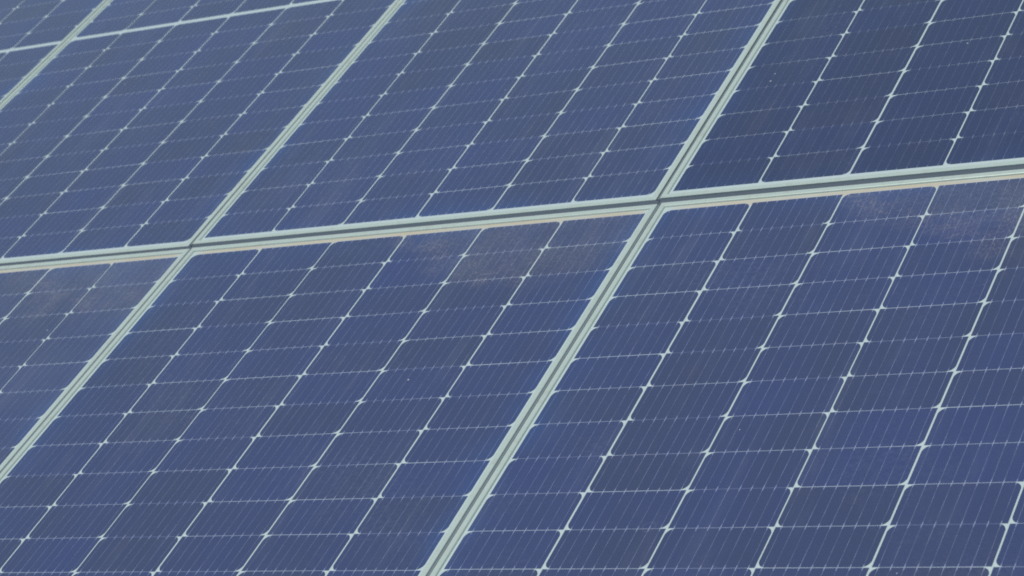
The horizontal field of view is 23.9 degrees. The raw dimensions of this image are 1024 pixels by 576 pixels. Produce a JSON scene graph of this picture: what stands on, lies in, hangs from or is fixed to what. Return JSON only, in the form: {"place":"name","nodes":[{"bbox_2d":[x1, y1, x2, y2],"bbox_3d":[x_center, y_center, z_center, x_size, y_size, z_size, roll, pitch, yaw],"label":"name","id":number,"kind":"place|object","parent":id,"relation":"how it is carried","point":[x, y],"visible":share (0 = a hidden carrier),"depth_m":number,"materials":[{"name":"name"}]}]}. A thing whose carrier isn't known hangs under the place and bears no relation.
{"place":"outdoors","nodes":[
{"label":"outdoors","id":0,"kind":"place"},
{"bbox_3d":[-0.368,0.210,4.184,6.370,0.040,0.040,-4,33,31],"label":"rail","id":1,"kind":"object","parent":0,"visible":0},
{"bbox_2d":[0,249,189,471],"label":"solar panel","id":2,"kind":"object","parent":1,"relation":"on","point":[63,323],"visible":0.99,"depth_m":4.68,"materials":[{"name":"glass"}]},
{"bbox_2d":[0,249,190,472],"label":"rubber seal","id":3,"kind":"object","parent":2,"relation":"attached to","point":[93,362],"visible":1,"depth_m":4.49,"materials":[{"name":"grey rubber"}]},
{"bbox_2d":[0,204,656,575],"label":"solar panel","id":4,"kind":"object","parent":1,"relation":"on","point":[354,404],"visible":1,"depth_m":4.09,"materials":[{"name":"glass"}]},
{"bbox_2d":[426,204,659,575],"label":"rubber seal","id":5,"kind":"object","parent":4,"relation":"attached to","point":[538,398],"visible":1,"depth_m":3.83,"materials":[{"name":"grey rubber"}]},
{"bbox_2d":[430,169,1023,575],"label":"solar panel","id":6,"kind":"object","parent":1,"relation":"on","point":[827,381],"visible":1,"depth_m":3.59,"materials":[{"name":"glass"}]},
{"bbox_3d":[3.071,-0.639,4.677,0.080,1.451,0.060,-4,41,31],"label":"support post","id":7,"kind":"object","parent":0,"visible":0},
{"bbox_3d":[0.440,-1.000,5.671,6.370,0.040,0.040,-4,33,31],"label":"rail","id":8,"kind":"object","parent":7,"relation":"on","visible":0},
{"bbox_2d":[0,0,105,102],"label":"solar panel","id":9,"kind":"object","parent":8,"relation":"on","point":[34,34],"visible":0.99,"depth_m":6.18,"materials":[{"name":"glass"}]},
{"bbox_2d":[0,0,106,103],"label":"rubber seal","id":10,"kind":"object","parent":9,"relation":"attached to","point":[54,51],"visible":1,"depth_m":6.02,"materials":[{"name":"grey rubber"}]},
{"bbox_2d":[0,0,398,263],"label":"solar panel","id":11,"kind":"object","parent":8,"relation":"on","point":[133,125],"visible":1,"depth_m":5.40,"materials":[{"name":"glass"}]},
{"bbox_2d":[0,245,191,265],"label":"rubber seal","id":12,"kind":"object","parent":11,"relation":"attached to","point":[102,255],"visible":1,"depth_m":4.89,"materials":[{"name":"rubber"}]},
{"bbox_2d":[190,1,398,244],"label":"rubber seal","id":13,"kind":"object","parent":11,"relation":"attached to","point":[280,139],"visible":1,"depth_m":5.03,"materials":[{"name":"grey rubber"}]},
{"bbox_2d":[192,0,781,244],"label":"solar panel","id":14,"kind":"object","parent":8,"relation":"on","point":[420,111],"visible":1,"depth_m":4.77,"materials":[{"name":"glass"}]},
{"bbox_2d":[190,200,659,248],"bbox_3d":[-0.186,-0.111,4.499,1.043,0.012,0.018,-4,33,31],"label":"rubber seal","id":15,"kind":"object","parent":14,"relation":"attached to","point":[444,222],"visible":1,"depth_m":4.47,"materials":[{"name":"rubber"}]},
{"bbox_2d":[660,0,1023,198],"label":"solar panel","id":16,"kind":"object","parent":8,"relation":"on","point":[825,91],"visible":1,"depth_m":4.28,"materials":[{"name":"glass"}]},
{"bbox_2d":[657,0,782,199],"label":"rubber seal","id":17,"kind":"object","parent":16,"relation":"attached to","point":[720,98],"visible":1,"depth_m":4.48,"materials":[{"name":"grey rubber"}]},
{"bbox_2d":[658,165,1023,204],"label":"rubber seal","id":18,"kind":"object","parent":16,"relation":"attached to","point":[984,170],"visible":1,"depth_m":4.04,"materials":[{"name":"rubber"}]}
]}

